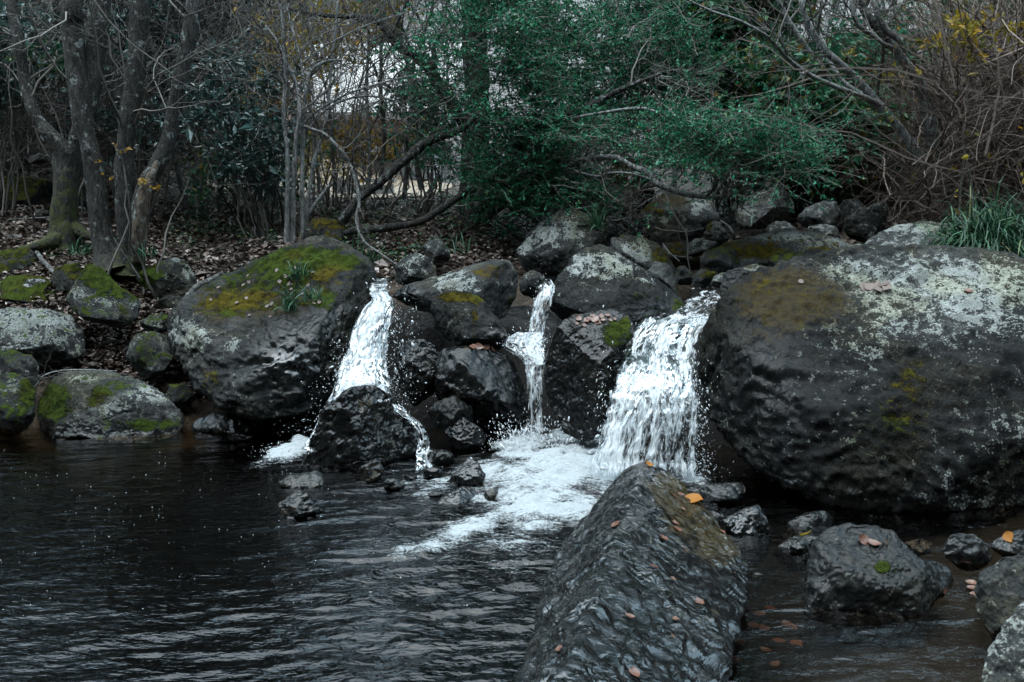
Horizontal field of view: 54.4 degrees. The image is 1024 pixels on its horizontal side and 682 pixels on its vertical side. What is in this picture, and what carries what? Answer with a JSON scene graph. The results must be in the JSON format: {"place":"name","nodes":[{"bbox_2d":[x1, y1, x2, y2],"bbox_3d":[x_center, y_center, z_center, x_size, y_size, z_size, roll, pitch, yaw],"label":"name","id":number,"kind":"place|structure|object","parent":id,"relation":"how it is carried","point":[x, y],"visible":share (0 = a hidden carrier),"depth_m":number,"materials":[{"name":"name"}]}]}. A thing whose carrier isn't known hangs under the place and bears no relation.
{"place":"outdoors","nodes":[
{"label":"outdoors","id":0,"kind":"place"},
{"bbox_2d":[207,153,452,197],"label":"yard path","id":1,"kind":"structure","parent":0,"point":[396,189],"depth_m":18.99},
{"bbox_2d":[0,427,1020,681],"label":"pool water","id":2,"kind":"structure","parent":0,"point":[108,573],"depth_m":4.36,"materials":[{"name":"liquid"}]},
{"bbox_2d":[0,373,35,437],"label":"boulder","id":3,"kind":"object","parent":2,"relation":"on","point":[17,408],"visible":1,"depth_m":6.39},
{"bbox_2d":[271,418,301,434],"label":"stone","id":4,"kind":"object","parent":2,"relation":"on","point":[278,427],"visible":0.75,"depth_m":6.52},
{"bbox_2d":[277,490,323,518],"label":"boulder","id":5,"kind":"object","parent":2,"relation":"in","point":[297,504],"visible":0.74,"depth_m":4.94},
{"bbox_2d":[278,471,324,488],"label":"boulder","id":6,"kind":"object","parent":2,"relation":"on","point":[308,480],"visible":0.74,"depth_m":5.39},
{"bbox_2d":[252,259,432,468],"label":"waterfall","id":7,"kind":"structure","parent":2,"relation":"on","point":[358,372],"depth_m":6.26,"materials":[{"name":"liquid"}]},
{"bbox_2d":[302,384,424,469],"bbox_3d":[-0.893,0.542,5.911,0.729,0.580,0.499,0,10,0],"label":"boulder","id":8,"kind":"object","parent":2,"relation":"in","point":[354,427],"visible":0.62,"depth_m":5.78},
{"bbox_2d":[355,459,383,482],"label":"boulder","id":9,"kind":"object","parent":2,"relation":"on","point":[369,472],"visible":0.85,"depth_m":5.49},
{"bbox_2d":[425,449,453,464],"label":"boulder","id":10,"kind":"object","parent":2,"relation":"on","point":[438,456],"visible":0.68,"depth_m":5.77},
{"bbox_2d":[436,486,478,504],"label":"boulder","id":11,"kind":"object","parent":2,"relation":"in","point":[461,495],"visible":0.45,"depth_m":5.12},
{"bbox_2d":[445,416,485,450],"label":"boulder","id":12,"kind":"object","parent":2,"relation":"on","point":[462,432],"visible":0.89,"depth_m":6.06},
{"bbox_2d":[428,395,473,430],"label":"boulder","id":13,"kind":"object","parent":12,"relation":"on","point":[444,413],"visible":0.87,"depth_m":6.14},
{"bbox_2d":[446,458,485,486],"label":"boulder","id":14,"kind":"object","parent":2,"relation":"in","point":[469,473],"visible":0.69,"depth_m":5.38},
{"bbox_2d":[434,345,529,435],"bbox_3d":[-0.192,0.327,6.373,0.615,0.601,0.392,0,10,0],"label":"boulder","id":15,"kind":"object","parent":2,"relation":"on","point":[486,385],"visible":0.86,"depth_m":6.28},
{"bbox_2d":[395,339,439,406],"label":"boulder","id":16,"kind":"object","parent":15,"relation":"on","point":[427,353],"visible":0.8,"depth_m":6.38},
{"bbox_2d":[430,290,507,348],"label":"boulder","id":17,"kind":"object","parent":15,"relation":"on","point":[460,318],"visible":0.83,"depth_m":6.41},
{"bbox_2d":[470,274,599,464],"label":"waterfall","id":18,"kind":"structure","parent":2,"relation":"on","point":[532,340],"depth_m":6.27,"materials":[{"name":"liquid"}]},
{"bbox_2d":[544,308,635,441],"bbox_3d":[0.489,0.191,6.135,0.504,0.767,0.539,7,12,36],"label":"boulder","id":19,"kind":"object","parent":2,"relation":"on","point":[577,361],"visible":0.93,"depth_m":5.96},
{"bbox_2d":[554,254,757,477],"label":"waterfall","id":20,"kind":"structure","parent":2,"relation":"on","point":[656,361],"depth_m":5.54,"materials":[{"name":"liquid"}]},
{"bbox_2d":[692,269,716,286],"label":"boulder","id":21,"kind":"object","parent":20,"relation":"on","point":[702,278],"visible":0.86,"depth_m":7.42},
{"bbox_2d":[696,482,745,503],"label":"boulder","id":22,"kind":"object","parent":2,"relation":"on","point":[724,493],"visible":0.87,"depth_m":5.14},
{"bbox_2d":[722,504,771,535],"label":"boulder","id":23,"kind":"object","parent":2,"relation":"in","point":[752,520],"visible":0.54,"depth_m":4.70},
{"bbox_2d":[787,510,832,528],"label":"boulder","id":24,"kind":"object","parent":2,"relation":"in","point":[812,519],"visible":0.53,"depth_m":4.80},
{"bbox_2d":[904,539,932,556],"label":"stone","id":25,"kind":"object","parent":2,"relation":"in","point":[919,547],"visible":0.79,"depth_m":4.62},
{"bbox_2d":[941,533,991,570],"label":"boulder","id":26,"kind":"object","parent":2,"relation":"on","point":[957,548],"visible":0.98,"depth_m":4.35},
{"bbox_2d":[981,601,1023,681],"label":"boulder","id":27,"kind":"object","parent":2,"relation":"on","point":[1004,661],"visible":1,"depth_m":2.94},
{"bbox_2d":[991,529,1023,556],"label":"boulder","id":28,"kind":"object","parent":2,"relation":"on","point":[1004,548],"visible":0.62,"depth_m":4.40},
{"bbox_2d":[0,0,1023,681],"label":"ground","id":29,"kind":"structure","parent":0,"point":[940,644],"depth_m":6.57,"materials":[{"name":"soil"}]},
{"bbox_2d":[0,247,37,277],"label":"boulder","id":30,"kind":"object","parent":29,"relation":"on","point":[11,259],"visible":0.47,"depth_m":8.07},
{"bbox_2d":[0,350,39,385],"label":"boulder","id":31,"kind":"object","parent":29,"relation":"on","point":[16,362],"visible":0.69,"depth_m":6.71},
{"bbox_2d":[1,176,52,208],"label":"boulder","id":32,"kind":"object","parent":29,"relation":"on","point":[41,196],"visible":0.39,"depth_m":10.43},
{"bbox_2d":[0,274,55,305],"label":"boulder","id":33,"kind":"object","parent":29,"relation":"on","point":[16,288],"visible":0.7,"depth_m":7.69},
{"bbox_2d":[0,0,60,215],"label":"tree","id":34,"kind":"object","parent":29,"relation":"on","point":[4,99],"visible":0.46,"depth_m":9.70,"materials":[{"name":"brown plant"}]},
{"bbox_2d":[0,307,84,370],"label":"boulder","id":35,"kind":"object","parent":29,"relation":"on","point":[39,334],"visible":0.82,"depth_m":6.94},
{"bbox_2d":[66,263,140,327],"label":"boulder","id":36,"kind":"object","parent":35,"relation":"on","point":[98,294],"visible":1,"depth_m":7.09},
{"bbox_2d":[4,31,85,238],"bbox_3d":[-4.134,-1.845,9.008,0.761,1.857,0.688,-3,10,-15],"label":"tree","id":37,"kind":"object","parent":29,"relation":"on","point":[45,64],"visible":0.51,"depth_m":8.92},
{"bbox_2d":[50,263,81,291],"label":"boulder","id":38,"kind":"object","parent":29,"relation":"on","point":[63,277],"visible":0.86,"depth_m":7.75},
{"bbox_2d":[0,0,160,272],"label":"tree","id":39,"kind":"object","parent":29,"relation":"on","point":[82,76],"visible":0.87,"depth_m":7.84,"materials":[{"name":"brown plant"}]},
{"bbox_2d":[36,369,184,443],"bbox_3d":[-2.685,0.432,6.639,1.065,0.454,0.624,0,10,0],"label":"boulder","id":40,"kind":"object","parent":29,"relation":"on","point":[86,407],"visible":0.93,"depth_m":6.47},
{"bbox_2d":[126,331,172,378],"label":"boulder","id":41,"kind":"object","parent":40,"relation":"on","point":[148,354],"visible":1,"depth_m":6.81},
{"bbox_2d":[0,0,238,252],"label":"tree","id":42,"kind":"object","parent":29,"relation":"on","point":[65,224],"visible":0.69,"depth_m":8.64,"materials":[{"name":"brown plant"}]},
{"bbox_2d":[2,0,267,218],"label":"tree","id":43,"kind":"object","parent":29,"relation":"on","point":[106,114],"visible":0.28,"depth_m":10.17,"materials":[{"name":"brown plant"}]},
{"bbox_2d":[95,140,188,299],"bbox_3d":[-2.815,-0.906,7.557,0.690,1.252,0.367,-2,10,-10],"label":"creeper","id":44,"kind":"object","parent":29,"relation":"on","point":[141,180],"visible":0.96,"depth_m":7.56,"materials":[{"name":"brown wood"}]},
{"bbox_2d":[31,0,291,275],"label":"tree","id":45,"kind":"object","parent":29,"relation":"on","point":[133,75],"visible":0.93,"depth_m":7.75,"materials":[{"name":"brown plant"}]},
{"bbox_2d":[115,0,208,204],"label":"sapling","id":46,"kind":"object","parent":29,"relation":"on","point":[181,183],"visible":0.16,"depth_m":10.64,"materials":[{"name":"grey plant"}]},
{"bbox_2d":[135,257,197,298],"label":"boulder","id":47,"kind":"object","parent":29,"relation":"on","point":[174,276],"visible":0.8,"depth_m":7.68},
{"bbox_2d":[165,382,193,408],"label":"boulder","id":48,"kind":"object","parent":29,"relation":"on","point":[179,395],"visible":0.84,"depth_m":6.68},
{"bbox_2d":[0,0,398,213],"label":"tree","id":49,"kind":"object","parent":29,"relation":"on","point":[26,142],"visible":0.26,"depth_m":10.51,"materials":[{"name":"brown plant"}]},
{"bbox_2d":[191,412,259,438],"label":"boulder","id":50,"kind":"object","parent":29,"relation":"on","point":[210,426],"visible":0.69,"depth_m":6.51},
{"bbox_2d":[165,235,376,420],"bbox_3d":[-1.586,-0.153,6.935,1.422,1.122,1.418,-6,12,-32],"label":"boulder","id":51,"kind":"object","parent":50,"relation":"on","point":[232,356],"visible":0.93,"depth_m":6.59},
{"bbox_2d":[140,312,167,332],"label":"boulder","id":52,"kind":"object","parent":51,"relation":"on","point":[156,322],"visible":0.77,"depth_m":7.00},
{"bbox_2d":[257,277,309,319],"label":"grass tuft","id":53,"kind":"object","parent":51,"relation":"on","point":[289,304],"visible":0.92,"depth_m":6.62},
{"bbox_2d":[154,21,342,242],"bbox_3d":[-2.523,-1.959,9.390,2.271,2.045,1.515,9,13,43],"label":"shrub","id":54,"kind":"object","parent":29,"relation":"on","point":[240,166],"visible":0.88,"depth_m":9.05,"materials":[{"name":"green plant"}]},
{"bbox_2d":[175,125,336,224],"bbox_3d":[-2.672,-1.754,10.549,1.655,1.024,2.221,-2,10,-13],"label":"shrub","id":55,"kind":"object","parent":29,"relation":"on","point":[202,165],"visible":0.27,"depth_m":10.11,"materials":[{"name":"green plant"}]},
{"bbox_2d":[231,0,329,230],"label":"shrub","id":56,"kind":"object","parent":29,"relation":"on","point":[266,206],"visible":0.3,"depth_m":9.87,"materials":[{"name":"brown plant"}]},
{"bbox_2d":[67,0,504,243],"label":"tree","id":57,"kind":"object","parent":29,"relation":"on","point":[305,210],"visible":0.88,"depth_m":8.49,"materials":[{"name":"brown plant"}]},
{"bbox_2d":[223,0,414,189],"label":"sapling","id":58,"kind":"object","parent":29,"relation":"on","point":[332,155],"visible":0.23,"depth_m":10.86,"materials":[{"name":"brown plant"}]},
{"bbox_2d":[99,0,550,220],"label":"tree","id":59,"kind":"object","parent":29,"relation":"on","point":[354,135],"visible":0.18,"depth_m":10.32,"materials":[{"name":"brown plant"}]},
{"bbox_2d":[306,217,352,242],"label":"boulder","id":60,"kind":"object","parent":29,"relation":"on","point":[333,228],"visible":0.59,"depth_m":8.42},
{"bbox_2d":[254,0,424,210],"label":"shrub","id":61,"kind":"object","parent":29,"relation":"on","point":[349,192],"visible":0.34,"depth_m":11.01,"materials":[{"name":"brown plant"}]},
{"bbox_2d":[313,0,423,189],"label":"sapling","id":62,"kind":"object","parent":29,"relation":"on","point":[419,181],"visible":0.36,"depth_m":10.16,"materials":[{"name":"brown plant"}]},
{"bbox_2d":[321,110,431,209],"bbox_3d":[-1.579,-2.187,11.950,1.519,1.198,2.048,0,10,0],"label":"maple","id":63,"kind":"object","parent":29,"relation":"on","point":[373,152],"visible":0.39,"depth_m":11.88,"materials":[{"name":"brown plant"}]},
{"bbox_2d":[291,43,462,178],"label":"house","id":64,"kind":"structure","parent":29,"relation":"on","point":[350,112],"depth_m":20.84,"materials":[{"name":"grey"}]},
{"bbox_2d":[338,0,421,189],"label":"sapling","id":65,"kind":"object","parent":29,"relation":"on","point":[382,121],"visible":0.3,"depth_m":10.40,"materials":[{"name":"grey plant"}]},
{"bbox_2d":[336,0,431,197],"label":"sapling","id":66,"kind":"object","parent":29,"relation":"on","point":[368,128],"visible":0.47,"depth_m":9.91,"materials":[{"name":"grey plant"}]},
{"bbox_2d":[357,0,461,198],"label":"sapling","id":67,"kind":"object","parent":29,"relation":"on","point":[406,173],"visible":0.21,"depth_m":10.40,"materials":[{"name":"grey plant"}]},
{"bbox_2d":[79,176,740,263],"bbox_3d":[-0.967,-1.895,13.872,7.709,0.783,12.216,0,10,0],"label":"ground cover","id":68,"kind":"object","parent":29,"relation":"on","point":[276,211],"visible":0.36,"depth_m":10.14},
{"bbox_2d":[361,52,463,217],"bbox_3d":[-0.941,-2.181,10.469,1.247,1.773,1.566,0,10,0],"label":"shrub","id":69,"kind":"object","parent":29,"relation":"on","point":[428,208],"visible":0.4,"depth_m":10.35,"materials":[{"name":"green plant"}]},
{"bbox_2d":[344,164,517,246],"bbox_3d":[-0.391,-1.053,8.539,2.002,1.006,0.629,-5,11,-27],"label":"fallen log","id":70,"kind":"object","parent":29,"relation":"on","point":[421,220],"visible":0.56,"depth_m":8.35,"materials":[{"name":"wood"}]},
{"bbox_2d":[422,238,450,263],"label":"boulder","id":71,"kind":"object","parent":29,"relation":"on","point":[436,251],"visible":0.94,"depth_m":7.67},
{"bbox_2d":[393,259,517,319],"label":"boulder","id":72,"kind":"object","parent":29,"relation":"on","point":[493,284],"visible":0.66,"depth_m":6.78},
{"bbox_2d":[394,254,436,285],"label":"boulder","id":73,"kind":"object","parent":72,"relation":"on","point":[411,268],"visible":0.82,"depth_m":7.00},
{"bbox_2d":[394,306,562,350],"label":"boulder","id":74,"kind":"object","parent":29,"relation":"on","point":[518,317],"visible":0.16,"depth_m":7.16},
{"bbox_2d":[0,146,1022,399],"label":"leaf litter","id":75,"kind":"object","parent":29,"relation":"on","point":[92,354],"visible":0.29,"depth_m":8.44,"materials":[{"name":"brown plant"}]},
{"bbox_2d":[303,116,395,264],"bbox_3d":[-1.198,-1.205,7.743,0.538,1.152,1.457,-4,11,-22],"label":"fallen branch","id":76,"kind":"object","parent":75,"relation":"on","point":[343,153],"visible":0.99,"depth_m":8.00,"materials":[{"name":"wood"}]},
{"bbox_2d":[334,74,488,224],"bbox_3d":[-0.707,-1.681,8.768,1.772,1.492,0.768,-7,12,-35],"label":"fallen branch","id":77,"kind":"object","parent":75,"relation":"on","point":[405,159],"visible":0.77,"depth_m":8.53,"materials":[{"name":"wood"}]},
{"bbox_2d":[519,270,544,297],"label":"boulder","id":78,"kind":"object","parent":75,"relation":"on","point":[529,280],"visible":0.9,"depth_m":6.75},
{"bbox_2d":[661,242,699,269],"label":"boulder","id":79,"kind":"object","parent":75,"relation":"on","point":[673,248],"visible":0.62,"depth_m":7.97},
{"bbox_2d":[685,238,717,255],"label":"boulder","id":80,"kind":"object","parent":79,"relation":"on","point":[699,243],"visible":0.75,"depth_m":7.95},
{"bbox_2d":[169,0,899,287],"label":"tree","id":81,"kind":"object","parent":29,"relation":"on","point":[692,135],"visible":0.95,"depth_m":8.09,"materials":[{"name":"green plant"}]},
{"bbox_2d":[454,153,632,242],"bbox_3d":[0.311,-1.260,9.058,1.726,0.946,1.550,0,10,0],"label":"shrub","id":82,"kind":"object","parent":29,"relation":"on","point":[591,200],"visible":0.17,"depth_m":8.74,"materials":[{"name":"green plant"}]},
{"bbox_2d":[516,208,617,283],"bbox_3d":[0.450,-0.741,7.999,0.676,0.641,0.599,-9,13,-42],"label":"boulder","id":83,"kind":"object","parent":29,"relation":"on","point":[555,245],"visible":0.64,"depth_m":7.83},
{"bbox_2d":[575,199,621,231],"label":"grass tuft","id":84,"kind":"object","parent":83,"relation":"on","point":[596,221],"visible":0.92,"depth_m":7.81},
{"bbox_2d":[554,160,642,236],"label":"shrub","id":85,"kind":"object","parent":29,"relation":"on","point":[611,218],"visible":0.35,"depth_m":8.44,"materials":[{"name":"grey plant"}]},
{"bbox_2d":[546,244,684,330],"bbox_3d":[0.720,-0.350,6.746,0.820,0.579,0.655,8,13,38],"label":"boulder","id":86,"kind":"object","parent":29,"relation":"on","point":[592,278],"visible":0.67,"depth_m":6.66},
{"bbox_2d":[601,160,648,234],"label":"shrub","id":87,"kind":"object","parent":29,"relation":"on","point":[624,223],"visible":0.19,"depth_m":9.39,"materials":[{"name":"green plant"}]},
{"bbox_2d":[516,461,749,681],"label":"boulder","id":88,"kind":"object","parent":29,"relation":"on","point":[603,575],"visible":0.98,"depth_m":3.46,"materials":[{"name":"stone"}]},
{"bbox_2d":[610,234,677,283],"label":"boulder","id":89,"kind":"object","parent":29,"relation":"on","point":[644,253],"visible":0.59,"depth_m":7.66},
{"bbox_2d":[649,261,677,294],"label":"boulder","id":90,"kind":"object","parent":29,"relation":"on","point":[663,273],"visible":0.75,"depth_m":7.21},
{"bbox_2d":[636,192,719,245],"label":"boulder","id":91,"kind":"object","parent":29,"relation":"on","point":[695,216],"visible":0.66,"depth_m":8.53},
{"bbox_2d":[372,0,991,248],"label":"undergrowth","id":92,"kind":"object","parent":29,"relation":"on","point":[636,188],"visible":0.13,"depth_m":8.98,"materials":[{"name":"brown plant"}]},
{"bbox_2d":[700,246,739,274],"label":"boulder","id":93,"kind":"object","parent":29,"relation":"on","point":[720,259],"visible":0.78,"depth_m":7.65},
{"bbox_2d":[720,267,751,297],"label":"boulder","id":94,"kind":"object","parent":29,"relation":"on","point":[734,275],"visible":0.31,"depth_m":6.87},
{"bbox_2d":[641,0,864,212],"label":"tree","id":95,"kind":"object","parent":29,"relation":"on","point":[718,33],"visible":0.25,"depth_m":9.84,"materials":[{"name":"green plant"}]},
{"bbox_2d":[588,0,924,158],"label":"tree","id":96,"kind":"object","parent":29,"relation":"on","point":[864,87],"visible":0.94,"depth_m":8.10,"materials":[{"name":"brown plant"}]},
{"bbox_2d":[652,0,873,144],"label":"tree","id":97,"kind":"object","parent":29,"relation":"on","point":[793,27],"visible":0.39,"depth_m":9.14,"materials":[{"name":"brown plant"}]},
{"bbox_2d":[735,184,794,228],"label":"boulder","id":98,"kind":"object","parent":29,"relation":"on","point":[780,212],"visible":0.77,"depth_m":9.16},
{"bbox_2d":[700,228,849,266],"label":"boulder","id":99,"kind":"object","parent":29,"relation":"on","point":[760,249],"visible":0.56,"depth_m":7.81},
{"bbox_2d":[704,221,728,246],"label":"boulder","id":100,"kind":"object","parent":99,"relation":"on","point":[716,231],"visible":0.88,"depth_m":8.24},
{"bbox_2d":[768,249,804,266],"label":"boulder","id":101,"kind":"object","parent":29,"relation":"on","point":[779,255],"visible":0.48,"depth_m":7.29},
{"bbox_2d":[690,0,940,215],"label":"tree","id":102,"kind":"object","parent":29,"relation":"on","point":[770,82],"visible":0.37,"depth_m":9.29,"materials":[{"name":"green plant"}]},
{"bbox_2d":[797,200,843,230],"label":"boulder","id":103,"kind":"object","parent":29,"relation":"on","point":[806,217],"visible":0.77,"depth_m":8.81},
{"bbox_2d":[711,0,943,145],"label":"tree","id":104,"kind":"object","parent":29,"relation":"on","point":[884,32],"visible":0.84,"depth_m":8.18,"materials":[{"name":"brown plant"}]},
{"bbox_2d":[637,0,1023,264],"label":"bramble thicket","id":105,"kind":"object","parent":29,"relation":"on","point":[998,79],"visible":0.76,"depth_m":8.38,"materials":[{"name":"brown plant"}]},
{"bbox_2d":[839,199,866,220],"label":"boulder","id":106,"kind":"object","parent":29,"relation":"on","point":[850,209],"visible":0.59,"depth_m":9.20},
{"bbox_2d":[698,244,1023,535],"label":"boulder","id":107,"kind":"object","parent":29,"relation":"on","point":[839,387],"visible":0.88,"depth_m":5.32,"materials":[{"name":"stone"}]},
{"bbox_2d":[843,202,888,242],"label":"boulder","id":108,"kind":"object","parent":29,"relation":"on","point":[864,225],"visible":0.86,"depth_m":8.21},
{"bbox_2d":[809,0,939,197],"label":"tree","id":109,"kind":"object","parent":29,"relation":"on","point":[831,43],"visible":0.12,"depth_m":10.30,"materials":[{"name":"brown plant"}]},
{"bbox_2d":[803,522,953,646],"bbox_3d":[1.497,0.984,4.066,0.686,0.426,0.462,0,10,0],"label":"boulder","id":110,"kind":"object","parent":29,"relation":"on","point":[897,585],"visible":0.97,"depth_m":3.91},
{"bbox_2d":[864,221,951,246],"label":"boulder","id":111,"kind":"object","parent":29,"relation":"on","point":[890,236],"visible":0.48,"depth_m":7.34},
{"bbox_2d":[884,0,1017,177],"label":"tree","id":112,"kind":"object","parent":29,"relation":"on","point":[910,18],"visible":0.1,"depth_m":10.52,"materials":[{"name":"plant"}]},
{"bbox_2d":[901,176,1023,257],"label":"grass tuft","id":113,"kind":"object","parent":29,"relation":"on","point":[998,235],"visible":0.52,"depth_m":6.57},
{"bbox_2d":[915,4,1023,223],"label":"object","id":114,"kind":"object","parent":29,"relation":"on","point":[975,26],"visible":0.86,"depth_m":8.04,"materials":[{"name":"yellow plant"}]},
{"bbox_2d":[974,555,1023,641],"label":"boulder","id":115,"kind":"object","parent":29,"relation":"on","point":[999,589],"visible":0.79,"depth_m":3.75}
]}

